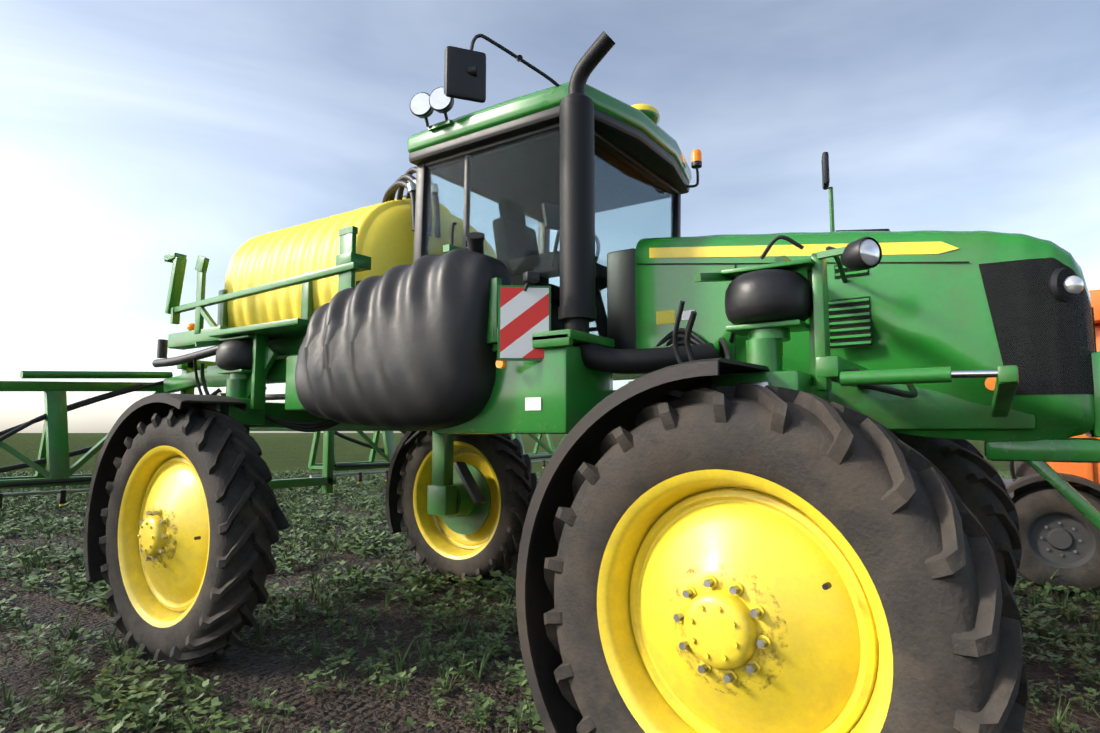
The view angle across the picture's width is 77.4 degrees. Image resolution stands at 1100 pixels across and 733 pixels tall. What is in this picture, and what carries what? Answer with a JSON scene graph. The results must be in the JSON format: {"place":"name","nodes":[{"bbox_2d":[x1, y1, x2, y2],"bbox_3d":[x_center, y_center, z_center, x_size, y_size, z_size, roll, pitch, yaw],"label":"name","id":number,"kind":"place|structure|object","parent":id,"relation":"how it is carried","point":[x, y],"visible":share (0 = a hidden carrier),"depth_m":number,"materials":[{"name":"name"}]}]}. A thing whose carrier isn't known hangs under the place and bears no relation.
{"place":"outdoors","nodes":[
{"label":"outdoors","id":0,"kind":"place"},
{"bbox_2d":[0,433,1099,732],"bbox_3d":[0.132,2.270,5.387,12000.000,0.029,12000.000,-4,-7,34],"label":"plants","id":1,"kind":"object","parent":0,"point":[244,669],"depth_m":5.41,"materials":[{"name":"green plant"}]},
{"bbox_2d":[0,31,1099,732],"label":"sprayer","id":2,"kind":"object","parent":1,"relation":"on","point":[768,493],"visible":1,"depth_m":3.89,"materials":[{"name":"green metal"}]},
{"bbox_2d":[0,468,1099,732],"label":"ground","id":3,"kind":"structure","parent":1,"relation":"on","point":[132,692],"depth_m":6.12,"materials":[{"name":"green plant"}]},
{"bbox_2d":[1002,289,1099,593],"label":"orange spreader","id":4,"kind":"object","parent":1,"relation":"on","point":[1059,533],"visible":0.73,"depth_m":7.51,"materials":[{"name":"paint"}]},
{"bbox_2d":[0,0,1099,432],"label":"sky","id":5,"kind":"structure","parent":0,"point":[134,134],"materials":[{"name":"blue"}]}
]}

